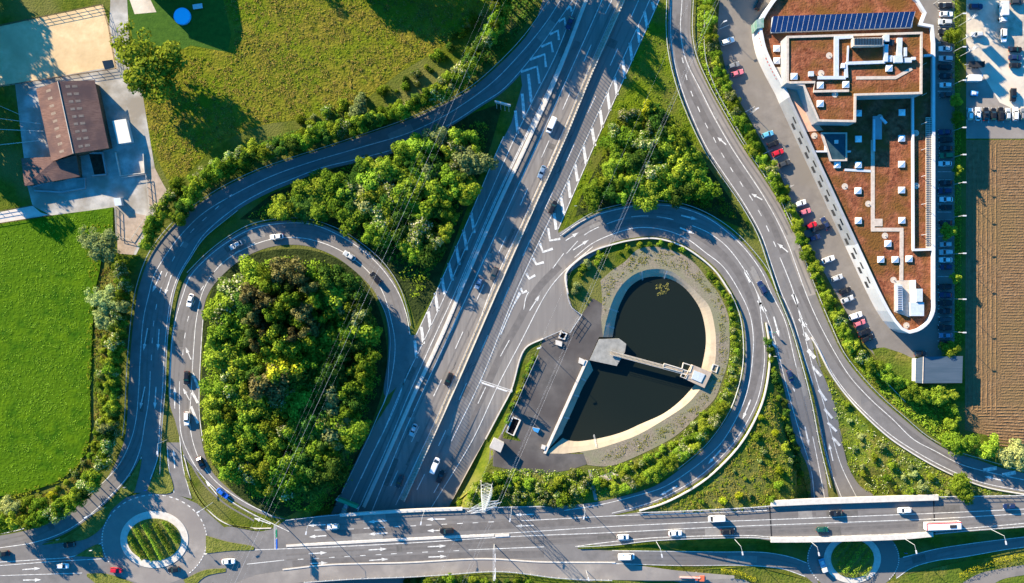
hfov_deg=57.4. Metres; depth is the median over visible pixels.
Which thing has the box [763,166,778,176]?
hedge bush
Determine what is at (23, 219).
rail fence
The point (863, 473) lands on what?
shrub
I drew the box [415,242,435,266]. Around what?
broadleaf tree
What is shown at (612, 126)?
broadleaf tree
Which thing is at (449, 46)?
shrub
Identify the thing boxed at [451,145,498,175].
broadleaf tree
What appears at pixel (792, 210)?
hedge bush
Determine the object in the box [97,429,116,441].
broadleaf tree
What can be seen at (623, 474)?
shrub
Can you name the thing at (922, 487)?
shrub
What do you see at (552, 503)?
shrub
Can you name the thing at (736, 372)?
rough grass
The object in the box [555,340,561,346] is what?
cabinet
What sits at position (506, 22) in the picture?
hedge bush
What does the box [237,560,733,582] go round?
bridge pavement
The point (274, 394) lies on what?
broadleaf tree
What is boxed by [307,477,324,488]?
broadleaf tree
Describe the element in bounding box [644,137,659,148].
broadleaf tree
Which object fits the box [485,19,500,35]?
broadleaf tree
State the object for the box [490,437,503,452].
pump house
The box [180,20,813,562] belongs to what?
asphalt repairs
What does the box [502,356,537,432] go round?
wire fence
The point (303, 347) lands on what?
broadleaf tree
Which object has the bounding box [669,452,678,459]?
hedge bush
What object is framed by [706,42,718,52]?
hedge bush
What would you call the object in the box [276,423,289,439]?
broadleaf tree
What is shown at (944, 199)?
car
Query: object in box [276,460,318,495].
broadleaf tree
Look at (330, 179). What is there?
broadleaf tree
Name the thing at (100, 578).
grass island
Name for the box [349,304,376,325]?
broadleaf tree
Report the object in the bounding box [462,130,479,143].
broadleaf tree
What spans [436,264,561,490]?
worn lane
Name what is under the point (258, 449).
undergrowth
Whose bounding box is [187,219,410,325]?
guardrail
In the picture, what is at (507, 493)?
shrub
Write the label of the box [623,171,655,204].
broadleaf tree
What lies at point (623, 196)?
broadleaf tree
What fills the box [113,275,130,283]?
broadleaf tree
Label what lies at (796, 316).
worn lane
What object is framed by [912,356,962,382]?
shed
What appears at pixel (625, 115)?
broadleaf tree
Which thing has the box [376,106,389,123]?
hedge bush
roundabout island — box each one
[120,511,187,567]
[824,541,880,582]
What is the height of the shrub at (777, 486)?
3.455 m
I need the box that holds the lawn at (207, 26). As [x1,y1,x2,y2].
[127,0,230,51]
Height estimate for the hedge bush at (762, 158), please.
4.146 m
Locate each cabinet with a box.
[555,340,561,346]
[578,358,584,364]
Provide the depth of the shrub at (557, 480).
328.03 m
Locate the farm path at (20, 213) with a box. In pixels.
[0,206,49,222]
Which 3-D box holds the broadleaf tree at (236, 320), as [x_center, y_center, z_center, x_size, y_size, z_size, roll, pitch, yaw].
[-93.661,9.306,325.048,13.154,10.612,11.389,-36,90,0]
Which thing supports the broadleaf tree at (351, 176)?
on the grass at (489, 117)
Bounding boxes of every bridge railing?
[285,506,544,520]
[306,571,608,582]
[638,506,768,512]
[939,495,1023,496]
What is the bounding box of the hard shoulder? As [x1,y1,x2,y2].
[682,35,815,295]
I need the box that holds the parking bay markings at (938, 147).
[720,2,1010,308]
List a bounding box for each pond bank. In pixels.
[547,269,715,453]
[548,361,592,448]
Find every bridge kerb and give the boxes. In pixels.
[183,455,270,528]
[283,558,614,569]
[286,534,493,546]
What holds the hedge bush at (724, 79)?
on the ground at (14, 190)
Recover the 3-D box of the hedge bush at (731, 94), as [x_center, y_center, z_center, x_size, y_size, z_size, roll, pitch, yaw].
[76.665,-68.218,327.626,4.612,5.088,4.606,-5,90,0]
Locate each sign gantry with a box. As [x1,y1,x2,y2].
[274,520,279,549]
[336,495,360,508]
[481,380,511,391]
[493,544,495,578]
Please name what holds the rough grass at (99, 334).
on the verge at (109, 275)
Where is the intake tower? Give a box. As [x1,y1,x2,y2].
[663,362,711,387]
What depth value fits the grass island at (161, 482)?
329.78 m
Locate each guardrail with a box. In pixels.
[122,0,548,435]
[160,210,237,469]
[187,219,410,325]
[342,295,390,491]
[364,1,586,507]
[400,3,617,497]
[560,200,776,290]
[581,537,769,546]
[665,0,776,289]
[678,294,743,468]
[692,0,1018,469]
[777,293,830,487]
[934,526,1023,533]
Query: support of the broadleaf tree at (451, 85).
on the ground at (14, 190)
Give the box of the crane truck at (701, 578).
[679,576,704,581]
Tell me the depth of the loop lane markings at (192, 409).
329.91 m
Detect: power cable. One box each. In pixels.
[236,5,495,579]
[502,1,718,498]
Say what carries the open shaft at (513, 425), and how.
on the forecourt
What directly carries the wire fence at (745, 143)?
on the ground at (14, 190)
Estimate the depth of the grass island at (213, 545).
329.78 m
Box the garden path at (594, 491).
[588,470,597,499]
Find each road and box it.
[0,0,572,550]
[0,491,223,582]
[101,494,206,582]
[168,220,409,519]
[213,495,1023,582]
[305,0,657,582]
[541,547,817,582]
[544,203,828,542]
[668,0,1023,496]
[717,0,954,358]
[807,540,899,582]
[896,537,1023,577]
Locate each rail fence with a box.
[0,4,115,66]
[0,68,115,86]
[0,140,43,144]
[0,215,48,223]
[114,174,149,239]
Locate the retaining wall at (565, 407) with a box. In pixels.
[544,360,587,453]
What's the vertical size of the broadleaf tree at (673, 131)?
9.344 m
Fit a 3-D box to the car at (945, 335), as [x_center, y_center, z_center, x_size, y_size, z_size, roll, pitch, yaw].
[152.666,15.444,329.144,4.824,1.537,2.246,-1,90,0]
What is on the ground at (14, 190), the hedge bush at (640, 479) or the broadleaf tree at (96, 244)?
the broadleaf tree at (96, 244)
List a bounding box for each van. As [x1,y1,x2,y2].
[429,457,439,473]
[546,116,556,133]
[618,553,633,559]
[708,515,724,521]
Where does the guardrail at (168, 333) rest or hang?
on the ramp road at (150, 432)
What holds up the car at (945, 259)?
on the parking lot at (751, 86)
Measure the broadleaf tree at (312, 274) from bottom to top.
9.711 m
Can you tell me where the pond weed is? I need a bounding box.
[655,283,669,295]
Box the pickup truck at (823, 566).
[818,558,827,572]
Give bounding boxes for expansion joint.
[769,500,935,536]
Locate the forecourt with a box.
[489,299,602,472]
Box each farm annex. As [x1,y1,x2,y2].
[21,155,81,185]
[114,198,123,205]
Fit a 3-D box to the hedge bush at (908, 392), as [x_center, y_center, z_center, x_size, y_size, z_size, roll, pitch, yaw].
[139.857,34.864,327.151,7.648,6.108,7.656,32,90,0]
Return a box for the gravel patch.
[599,472,617,479]
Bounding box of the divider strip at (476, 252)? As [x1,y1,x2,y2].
[362,0,587,507]
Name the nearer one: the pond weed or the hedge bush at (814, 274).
the hedge bush at (814, 274)
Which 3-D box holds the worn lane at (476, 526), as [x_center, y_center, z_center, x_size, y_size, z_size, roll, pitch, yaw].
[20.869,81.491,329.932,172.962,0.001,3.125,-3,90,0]
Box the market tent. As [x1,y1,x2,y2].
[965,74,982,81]
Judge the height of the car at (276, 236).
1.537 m
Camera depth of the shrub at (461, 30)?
328.57 m
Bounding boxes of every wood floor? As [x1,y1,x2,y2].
[200,249,386,516]
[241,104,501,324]
[575,119,750,230]
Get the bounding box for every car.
[0,550,9,556]
[57,563,68,568]
[63,541,75,547]
[110,567,122,573]
[168,566,179,572]
[183,371,190,384]
[183,412,190,425]
[186,293,194,306]
[196,456,205,469]
[216,487,229,498]
[221,558,234,563]
[229,240,242,249]
[270,234,283,239]
[327,523,338,529]
[341,504,348,512]
[343,251,355,261]
[369,271,381,284]
[395,475,403,487]
[409,423,417,435]
[436,470,444,483]
[440,527,453,533]
[444,372,452,386]
[474,277,482,289]
[490,267,498,280]
[537,165,546,178]
[548,200,556,214]
[565,16,574,29]
[617,534,628,539]
[668,530,681,536]
[720,37,734,45]
[721,528,734,534]
[727,61,739,69]
[730,69,743,77]
[754,0,763,10]
[757,280,767,293]
[761,130,773,138]
[767,140,779,147]
[772,148,783,156]
[778,159,790,167]
[786,370,793,381]
[794,199,806,207]
[799,208,810,215]
[805,221,817,229]
[808,233,820,241]
[811,224,824,232]
[816,526,827,531]
[820,216,829,230]
[821,255,834,263]
[829,510,842,515]
[831,274,842,281]
[839,287,851,294]
[840,295,853,303]
[848,312,862,320]
[853,319,865,326]
[857,328,870,336]
[861,334,873,342]
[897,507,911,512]
[914,351,925,355]
[938,3,952,8]
[938,19,952,25]
[938,28,949,34]
[938,46,951,51]
[938,55,952,61]
[938,63,951,69]
[938,129,951,134]
[938,136,952,142]
[938,160,951,166]
[938,187,951,193]
[938,283,951,289]
[938,300,952,305]
[938,308,952,313]
[938,324,951,330]
[939,11,952,16]
[939,73,952,78]
[939,82,951,87]
[939,92,951,97]
[939,145,952,151]
[939,152,952,158]
[939,179,952,185]
[939,196,952,202]
[939,220,952,225]
[939,241,951,246]
[939,249,952,254]
[939,257,952,262]
[939,292,952,297]
[939,317,951,321]
[939,332,952,338]
[940,204,951,209]
[940,264,951,269]
[967,108,973,119]
[969,3,982,9]
[971,31,983,37]
[974,107,980,120]
[982,107,988,120]
[990,108,996,119]
[997,107,1003,120]
[1000,28,1006,42]
[1003,503,1014,508]
[1004,108,1010,119]
[1008,46,1021,52]
[1008,54,1021,60]
[1009,0,1023,4]
[1009,62,1020,68]
[1009,88,1016,101]
[1011,107,1018,120]
[1019,108,1023,119]
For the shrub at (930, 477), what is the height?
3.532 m
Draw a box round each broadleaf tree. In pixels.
[76,224,119,262]
[84,283,121,314]
[92,310,118,331]
[92,451,113,464]
[94,454,112,471]
[96,421,119,434]
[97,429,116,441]
[98,413,118,425]
[100,438,115,453]
[101,364,120,374]
[102,398,122,411]
[103,351,121,366]
[103,381,115,394]
[104,332,124,351]
[104,367,121,384]
[104,386,120,400]
[106,405,122,416]
[107,319,122,329]
[107,339,121,357]
[109,19,188,104]
[109,326,126,341]
[110,253,129,270]
[110,289,130,303]
[110,308,125,320]
[113,260,128,279]
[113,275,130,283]
[113,278,133,293]
[115,300,130,312]
[138,234,156,250]
[142,227,159,241]
[143,220,159,233]
[146,214,164,233]
[149,197,169,211]
[153,201,171,219]
[161,193,177,206]
[162,188,178,201]
[167,212,188,226]
[168,175,186,196]
[174,201,194,217]
[175,195,196,212]
[181,184,201,201]
[188,176,204,200]
[198,174,213,188]
[198,373,227,403]
[199,164,222,183]
[200,397,226,423]
[201,291,236,320]
[201,341,235,371]
[201,417,232,467]
[204,341,231,365]
[204,343,211,355]
[205,419,235,444]
[206,325,229,345]
[206,385,235,412]
[207,445,245,464]
[209,430,254,458]
[210,157,226,177]
[210,308,225,326]
[215,314,244,342]
[216,160,235,179]
[216,285,232,295]
[217,273,246,309]
[218,288,241,312]
[218,311,255,332]
[218,458,243,484]
[219,378,249,408]
[220,368,238,382]
[220,383,265,414]
[222,346,245,382]
[224,403,237,423]
[226,155,239,168]
[227,333,249,352]
[228,449,242,465]
[229,388,273,414]
[229,411,255,442]
[231,430,256,451]
[232,357,255,388]
[233,350,262,369]
[234,292,254,318]
[236,382,248,399]
[236,406,260,421]
[237,151,249,168]
[237,459,255,484]
[238,254,264,289]
[238,282,266,304]
[241,311,263,325]
[242,150,255,163]
[242,456,271,483]
[243,326,259,344]
[243,421,260,443]
[244,450,264,463]
[245,365,266,383]
[247,475,270,497]
[248,338,265,352]
[248,369,281,401]
[249,144,268,160]
[249,364,295,405]
[252,293,280,314]
[253,406,280,420]
[253,426,271,450]
[255,319,274,336]
[255,352,264,366]
[257,264,274,281]
[257,326,278,356]
[258,269,297,297]
[258,350,300,368]
[258,416,284,445]
[259,146,279,158]
[261,362,279,385]
[262,304,283,324]
[263,438,283,466]
[264,362,316,392]
[265,481,279,497]
[266,143,281,158]
[266,351,304,383]
[266,396,285,410]
[267,193,290,220]
[268,295,287,323]
[268,433,288,451]
[268,455,302,492]
[269,255,303,287]
[270,320,294,340]
[272,332,299,358]
[274,140,290,155]
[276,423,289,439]
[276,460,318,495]
[277,279,296,295]
[277,291,305,313]
[277,308,306,330]
[277,450,301,473]
[278,402,288,419]
[278,489,293,501]
[279,422,324,445]
[280,390,296,409]
[281,427,307,448]
[282,326,301,343]
[282,354,298,362]
[284,136,302,154]
[284,192,314,223]
[285,201,301,216]
[285,261,309,288]
[285,322,321,355]
[285,406,304,436]
[287,388,317,419]
[290,133,310,150]
[290,179,310,201]
[290,302,314,325]
[290,441,313,463]
[291,480,322,502]
[292,171,326,205]
[295,367,323,395]
[298,316,320,338]
[299,281,319,294]
[299,349,326,375]
[299,405,327,431]
[300,456,323,479]
[302,292,323,310]
[303,128,319,146]
[304,264,319,283]
[304,361,340,393]
[305,285,337,310]
[305,442,328,470]
[306,125,322,142]
[306,340,333,357]
[306,418,326,447]
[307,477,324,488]
[310,199,332,221]
[311,311,328,326]
[311,456,349,488]
[312,392,329,407]
[315,168,323,182]
[315,321,355,362]
[315,374,329,395]
[315,411,350,450]
[316,433,337,449]
[318,262,351,296]
[318,267,349,315]
[318,291,334,312]
[318,348,344,365]
[319,384,342,417]
[320,127,333,144]
[320,167,345,195]
[320,322,335,334]
[322,181,354,223]
[322,444,340,460]
[323,300,355,327]
[325,407,336,427]
[326,121,341,139]
[328,411,372,451]
[329,360,350,384]
[331,347,351,366]
[333,295,347,314]
[333,314,382,345]
[334,433,347,444]
[335,117,351,139]
[335,180,357,197]
[335,321,352,339]
[335,377,355,400]
[337,403,353,418]
[338,272,369,301]
[338,338,369,353]
[339,200,371,236]
[341,155,371,195]
[341,390,365,413]
[342,180,375,213]
[344,194,359,214]
[344,376,373,399]
[346,362,364,381]
[347,120,359,137]
[348,91,367,117]
[348,295,369,311]
[349,114,368,133]
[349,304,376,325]
[351,307,369,326]
[353,185,386,209]
[353,202,373,219]
[353,347,381,373]
[354,166,381,193]
[355,155,373,171]
[358,364,376,382]
[360,117,370,125]
[360,221,380,243]
[364,112,383,128]
[364,156,384,171]
[368,193,393,214]
[369,203,389,235]
[371,224,397,247]
[373,156,397,185]
[374,203,399,230]
[375,155,397,181]
[380,185,421,213]
[382,181,395,205]
[387,105,402,120]
[390,139,414,166]
[390,206,417,223]
[392,164,414,191]
[392,177,413,198]
[392,218,408,242]
[394,132,422,160]
[395,236,423,257]
[396,104,410,119]
[404,160,416,173]
[405,97,420,113]
[406,216,433,247]
[407,158,429,183]
[407,247,424,263]
[409,197,426,213]
[410,178,425,196]
[411,93,429,107]
[412,136,437,154]
[412,231,447,268]
[413,213,429,220]
[414,150,427,169]
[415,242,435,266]
[418,177,453,217]
[420,162,440,187]
[421,87,434,106]
[421,123,448,149]
[424,198,436,214]
[425,151,445,179]
[425,229,436,239]
[426,233,443,250]
[427,83,444,103]
[428,82,453,100]
[430,207,444,219]
[431,193,451,209]
[436,77,455,90]
[437,162,460,186]
[437,222,454,242]
[439,144,458,161]
[440,205,459,223]
[443,71,465,89]
[444,155,461,174]
[445,126,468,152]
[447,140,465,153]
[448,179,459,197]
[449,175,482,205]
[450,60,470,81]
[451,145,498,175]
[453,170,467,184]
[459,60,477,83]
[461,52,478,63]
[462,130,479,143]
[466,49,483,64]
[471,36,488,54]
[471,143,481,157]
[481,0,505,3]
[482,32,494,49]
[483,23,504,45]
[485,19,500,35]
[487,3,504,15]
[487,9,504,27]
[499,0,512,15]
[582,178,603,213]
[596,176,608,189]
[598,125,637,153]
[599,183,618,202]
[601,156,619,183]
[607,141,623,159]
[607,173,624,191]
[608,122,619,138]
[614,189,628,205]
[615,152,633,174]
[617,107,639,123]
[618,173,633,188]
[620,149,650,170]
[620,182,658,212]
[621,125,651,147]
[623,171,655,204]
[625,114,644,129]
[626,154,643,173]
[630,130,645,148]
[635,143,658,165]
[641,99,657,113]
[641,101,671,131]
[643,119,653,134]
[643,161,667,180]
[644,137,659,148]
[644,163,669,192]
[644,179,660,209]
[648,147,663,164]
[650,123,684,157]
[653,124,668,139]
[655,163,673,182]
[657,182,678,202]
[663,145,681,165]
[665,169,687,187]
[667,125,688,146]
[670,181,696,209]
[671,137,685,152]
[671,155,693,177]
[680,177,700,204]
[681,145,702,165]
[683,174,696,187]
[685,158,707,180]
[687,165,716,198]
[693,177,722,204]
[938,341,961,357]
[939,222,957,240]
[941,431,980,456]
[942,27,961,43]
[947,471,974,504]
[948,272,961,283]
[949,93,962,106]
[950,110,964,123]
[951,165,963,176]
[975,432,999,458]
[996,438,1023,471]
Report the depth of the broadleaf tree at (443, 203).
321.94 m
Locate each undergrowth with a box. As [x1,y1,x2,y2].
[203,0,536,191]
[204,255,381,512]
[250,121,488,298]
[579,108,736,218]
[697,0,958,442]
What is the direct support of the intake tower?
in the pond water
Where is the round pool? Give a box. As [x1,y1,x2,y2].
[174,8,190,24]
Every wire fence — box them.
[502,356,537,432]
[704,11,904,401]
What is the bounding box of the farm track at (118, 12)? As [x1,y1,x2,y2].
[109,0,128,88]
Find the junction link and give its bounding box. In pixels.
[167,442,191,498]
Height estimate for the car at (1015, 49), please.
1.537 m
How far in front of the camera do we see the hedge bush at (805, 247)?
327.14 m
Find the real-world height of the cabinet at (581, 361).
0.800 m
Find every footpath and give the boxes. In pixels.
[609,578,749,582]
[963,565,1023,582]
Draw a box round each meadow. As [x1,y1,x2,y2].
[0,207,113,495]
[124,0,485,179]
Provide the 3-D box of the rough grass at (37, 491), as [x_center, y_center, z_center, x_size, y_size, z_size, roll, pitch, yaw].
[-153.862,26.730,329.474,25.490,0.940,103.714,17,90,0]
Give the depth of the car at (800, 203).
328.73 m
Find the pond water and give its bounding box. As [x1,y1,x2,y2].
[549,276,705,448]
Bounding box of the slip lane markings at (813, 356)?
[670,3,1023,496]
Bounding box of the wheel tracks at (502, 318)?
[0,0,1023,570]
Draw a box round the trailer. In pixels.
[965,61,984,68]
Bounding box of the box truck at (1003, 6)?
[998,1,1008,22]
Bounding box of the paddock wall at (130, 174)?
[115,152,145,175]
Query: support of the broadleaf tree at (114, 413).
on the ground at (14, 190)
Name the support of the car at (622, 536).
on the worn lane at (630, 537)
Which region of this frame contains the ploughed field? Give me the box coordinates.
[965,140,1023,442]
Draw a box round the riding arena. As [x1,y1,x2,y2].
[0,5,116,86]
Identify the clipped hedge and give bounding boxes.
[127,534,145,559]
[133,526,154,561]
[141,523,163,560]
[152,521,173,554]
[161,520,180,543]
[721,569,755,581]
[833,542,849,557]
[836,541,860,568]
[842,544,867,573]
[850,549,871,576]
[862,565,872,578]
[951,1,961,347]
[959,554,1023,579]
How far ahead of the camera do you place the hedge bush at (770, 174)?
326.47 m
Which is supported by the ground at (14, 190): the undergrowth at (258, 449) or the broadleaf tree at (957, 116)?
the broadleaf tree at (957, 116)
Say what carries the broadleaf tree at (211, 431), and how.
on the wood floor at (240, 490)
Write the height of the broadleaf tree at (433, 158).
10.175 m
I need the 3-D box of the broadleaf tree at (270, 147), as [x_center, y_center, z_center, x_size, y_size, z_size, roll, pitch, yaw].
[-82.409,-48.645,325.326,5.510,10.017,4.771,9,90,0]
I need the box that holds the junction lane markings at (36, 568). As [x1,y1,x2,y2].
[0,436,1023,581]
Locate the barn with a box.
[36,80,112,160]
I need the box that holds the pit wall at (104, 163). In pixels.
[89,152,107,175]
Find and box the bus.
[923,520,961,530]
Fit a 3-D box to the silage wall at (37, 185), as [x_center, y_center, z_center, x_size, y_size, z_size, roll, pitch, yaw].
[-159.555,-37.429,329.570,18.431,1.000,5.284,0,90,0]
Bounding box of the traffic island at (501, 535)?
[495,534,508,536]
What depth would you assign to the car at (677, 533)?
328.87 m
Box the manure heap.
[89,154,104,174]
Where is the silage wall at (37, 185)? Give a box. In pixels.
[33,178,85,192]
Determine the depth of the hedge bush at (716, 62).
326.33 m
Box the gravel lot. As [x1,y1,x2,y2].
[966,0,1023,110]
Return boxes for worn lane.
[292,551,543,567]
[326,508,815,536]
[381,521,917,551]
[408,40,580,417]
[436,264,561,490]
[673,14,785,253]
[789,300,835,476]
[797,285,986,478]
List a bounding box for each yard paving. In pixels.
[117,211,145,254]
[146,169,165,204]
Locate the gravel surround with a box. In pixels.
[580,247,729,465]
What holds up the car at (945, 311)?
on the parking lot at (751, 86)
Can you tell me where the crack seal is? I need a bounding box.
[437,96,569,381]
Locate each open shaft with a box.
[506,416,520,435]
[558,331,566,339]
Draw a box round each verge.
[0,266,124,518]
[452,263,744,506]
[612,553,1023,582]
[648,384,808,509]
[822,369,1018,495]
[861,372,1023,472]
[872,347,912,381]
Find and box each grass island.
[42,459,141,544]
[76,544,102,556]
[87,573,131,582]
[148,441,173,493]
[183,460,258,530]
[184,568,225,582]
[206,536,253,552]
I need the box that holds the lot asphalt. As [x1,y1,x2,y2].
[966,42,1023,138]
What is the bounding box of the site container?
[112,119,133,144]
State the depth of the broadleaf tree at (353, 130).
322.61 m
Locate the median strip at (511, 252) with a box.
[400,0,624,500]
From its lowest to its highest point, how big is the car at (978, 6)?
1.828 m
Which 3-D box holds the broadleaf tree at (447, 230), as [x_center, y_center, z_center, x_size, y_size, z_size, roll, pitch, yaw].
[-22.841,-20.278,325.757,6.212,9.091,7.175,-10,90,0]
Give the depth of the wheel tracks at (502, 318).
329.94 m
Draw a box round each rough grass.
[0,268,118,514]
[1,269,121,516]
[2,223,112,498]
[462,307,740,503]
[601,250,727,459]
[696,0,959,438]
[696,2,958,440]
[830,389,999,495]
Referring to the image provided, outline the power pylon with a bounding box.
[467,480,500,513]
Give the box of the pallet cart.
[970,90,977,96]
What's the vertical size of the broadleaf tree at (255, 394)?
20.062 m
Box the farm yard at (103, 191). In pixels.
[15,68,167,254]
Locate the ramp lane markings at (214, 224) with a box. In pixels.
[0,0,572,547]
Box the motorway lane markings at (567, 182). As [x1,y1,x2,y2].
[350,0,658,510]
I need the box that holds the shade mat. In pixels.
[102,60,113,68]
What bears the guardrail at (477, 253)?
on the divider strip at (476, 252)
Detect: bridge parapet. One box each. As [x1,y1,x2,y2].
[340,507,461,516]
[770,494,938,505]
[770,532,932,542]
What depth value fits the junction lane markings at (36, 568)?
329.93 m
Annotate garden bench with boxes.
[193,3,202,9]
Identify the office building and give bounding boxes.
[751,0,935,333]
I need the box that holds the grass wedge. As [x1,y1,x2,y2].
[564,1,706,226]
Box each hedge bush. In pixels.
[0,495,18,511]
[0,513,13,534]
[4,500,24,514]
[4,510,23,530]
[16,512,32,529]
[19,494,35,512]
[24,510,41,528]
[28,496,48,513]
[32,503,50,527]
[42,504,65,523]
[51,496,64,516]
[59,501,76,515]
[62,486,87,507]
[73,489,91,501]
[75,480,100,493]
[80,468,103,489]
[112,385,123,394]
[112,427,120,437]
[115,356,124,372]
[118,320,129,329]
[118,343,126,352]
[119,311,131,320]
[121,326,128,337]
[186,174,204,182]
[193,166,204,179]
[223,150,235,168]
[233,145,241,158]
[245,137,256,157]
[271,137,282,147]
[275,133,290,141]
[293,127,305,136]
[313,121,327,140]
[362,110,375,129]
[369,110,384,126]
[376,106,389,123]
[392,98,401,109]
[442,70,450,81]
[503,17,508,29]
[608,482,620,495]
[615,483,632,493]
[621,474,636,489]
[633,472,646,485]
[642,471,652,483]
[645,465,661,482]
[653,459,667,475]
[661,455,677,470]
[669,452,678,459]
[672,445,689,461]
[676,441,692,458]
[686,432,701,442]
[688,440,701,453]
[696,432,706,440]
[698,417,716,434]
[699,4,715,16]
[701,23,713,34]
[702,0,715,6]
[702,10,717,25]
[703,31,718,43]
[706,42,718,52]
[707,412,720,426]
[708,49,722,60]
[708,400,726,417]
[711,56,722,67]
[713,65,726,78]
[716,73,730,85]
[716,401,729,413]
[721,81,732,93]
[724,90,736,101]
[727,96,741,110]
[730,107,741,115]
[732,113,747,129]
[742,122,752,133]
[743,142,760,157]
[744,129,756,140]
[746,137,759,148]
[755,153,767,163]
[758,160,777,173]
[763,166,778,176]
[765,171,780,186]
[771,181,783,192]
[776,184,790,201]
[779,193,790,203]
[785,201,795,208]
[786,205,796,215]
[791,212,800,224]
[791,224,806,237]
[795,218,803,229]
[795,232,809,245]
[799,245,815,261]
[802,244,811,249]
[807,259,823,271]
[810,271,819,279]
[816,282,825,292]
[817,275,824,283]
[819,290,832,298]
[821,293,837,308]
[828,306,844,321]
[835,315,847,325]
[838,321,848,331]
[838,328,851,338]
[841,334,853,344]
[842,338,859,354]
[853,349,869,364]
[855,346,866,355]
[864,357,883,374]
[877,363,892,380]
[881,370,899,385]
[894,375,909,389]
[899,379,920,400]
[912,385,930,404]
[925,385,943,406]
[936,386,958,403]
[939,403,959,416]
[943,415,961,429]
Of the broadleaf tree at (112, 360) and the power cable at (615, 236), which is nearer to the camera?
the power cable at (615, 236)
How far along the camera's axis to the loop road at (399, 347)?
329.94 m
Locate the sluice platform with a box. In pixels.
[589,338,625,365]
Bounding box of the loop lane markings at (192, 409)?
[170,222,409,531]
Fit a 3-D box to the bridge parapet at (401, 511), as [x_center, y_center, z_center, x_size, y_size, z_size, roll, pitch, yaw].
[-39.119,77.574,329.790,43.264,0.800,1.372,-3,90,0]
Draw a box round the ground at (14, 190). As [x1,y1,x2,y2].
[0,0,1023,582]
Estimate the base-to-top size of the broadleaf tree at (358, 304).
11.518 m
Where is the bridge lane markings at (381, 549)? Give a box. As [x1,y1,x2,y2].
[250,509,1023,567]
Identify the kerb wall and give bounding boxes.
[485,338,542,438]
[639,323,770,510]
[811,338,1023,494]
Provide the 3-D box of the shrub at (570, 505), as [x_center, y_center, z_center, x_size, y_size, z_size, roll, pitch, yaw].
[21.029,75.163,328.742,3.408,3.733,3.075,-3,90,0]
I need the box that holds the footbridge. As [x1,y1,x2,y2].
[610,351,686,374]
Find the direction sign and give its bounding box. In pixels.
[495,100,510,106]
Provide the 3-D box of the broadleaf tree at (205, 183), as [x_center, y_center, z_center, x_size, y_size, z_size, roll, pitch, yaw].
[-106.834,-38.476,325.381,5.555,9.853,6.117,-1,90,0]
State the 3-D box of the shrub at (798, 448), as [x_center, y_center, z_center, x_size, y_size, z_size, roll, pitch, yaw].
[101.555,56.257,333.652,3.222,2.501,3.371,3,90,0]
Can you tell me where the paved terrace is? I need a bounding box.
[130,0,155,13]
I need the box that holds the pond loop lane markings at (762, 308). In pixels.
[560,205,824,512]
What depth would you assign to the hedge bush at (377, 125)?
324.19 m
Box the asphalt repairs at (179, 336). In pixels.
[47,28,959,563]
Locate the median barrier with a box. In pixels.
[404,0,624,501]
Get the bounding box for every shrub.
[45,490,57,501]
[70,469,79,479]
[80,459,85,466]
[88,440,98,452]
[96,369,103,378]
[97,393,106,405]
[100,335,107,345]
[100,356,106,366]
[295,114,305,124]
[305,120,316,125]
[320,104,333,120]
[322,109,330,118]
[336,98,352,112]
[344,112,349,118]
[376,85,389,96]
[400,79,410,90]
[402,75,409,83]
[403,577,410,582]
[410,68,420,77]
[413,80,419,86]
[424,576,432,582]
[428,48,444,61]
[434,577,443,582]
[441,573,455,582]
[446,41,454,50]
[448,30,458,38]
[456,576,464,582]
[457,27,468,37]
[457,497,462,506]
[461,16,467,25]
[462,18,474,28]
[466,11,481,27]
[467,489,475,500]
[468,575,478,582]
[474,480,481,486]
[479,488,491,499]
[479,578,489,582]
[481,472,494,483]
[486,483,495,492]
[486,490,496,501]
[492,471,506,482]
[494,483,507,494]
[502,486,512,497]
[511,489,521,504]
[513,476,520,482]
[513,574,521,582]
[515,480,520,487]
[518,497,527,505]
[519,492,527,498]
[520,477,534,489]
[532,482,542,494]
[537,496,546,507]
[539,489,549,499]
[547,499,555,508]
[548,483,557,491]
[553,491,560,499]
[554,475,565,486]
[555,497,565,507]
[560,483,567,491]
[560,492,572,503]
[567,468,576,475]
[567,502,576,508]
[569,484,576,494]
[571,287,578,294]
[573,282,581,288]
[573,489,579,496]
[575,469,584,476]
[577,487,588,499]
[578,264,587,271]
[578,480,590,491]
[579,476,590,486]
[582,259,590,268]
[591,476,601,490]
[595,250,605,261]
[599,476,607,486]
[619,470,625,477]
[623,464,629,471]
[638,460,645,467]
[643,453,653,461]
[659,444,665,452]
[668,441,675,449]
[681,429,691,438]
[681,436,690,445]
[690,421,697,427]
[699,410,706,420]
[706,270,713,278]
[718,497,727,504]
[726,298,733,303]
[728,368,734,373]
[729,377,737,382]
[734,348,740,356]
[734,492,743,499]
[750,431,761,441]
[759,446,767,454]
[763,337,772,347]
[766,347,774,353]
[766,495,774,502]
[771,371,778,380]
[771,429,779,437]
[773,481,783,490]
[774,383,781,389]
[775,467,783,475]
[781,400,788,406]
[781,441,790,451]
[782,408,790,417]
[784,421,792,432]
[786,431,795,439]
[787,455,793,463]
[789,443,795,450]
[793,444,800,453]
[793,453,800,463]
[797,470,804,477]
[841,400,850,409]
[856,432,866,439]
[859,470,865,476]
[876,440,886,451]
[882,474,891,481]
[887,460,897,469]
[907,469,917,478]
[916,479,927,492]
[926,473,935,481]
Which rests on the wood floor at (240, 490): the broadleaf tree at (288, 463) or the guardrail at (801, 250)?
the broadleaf tree at (288, 463)

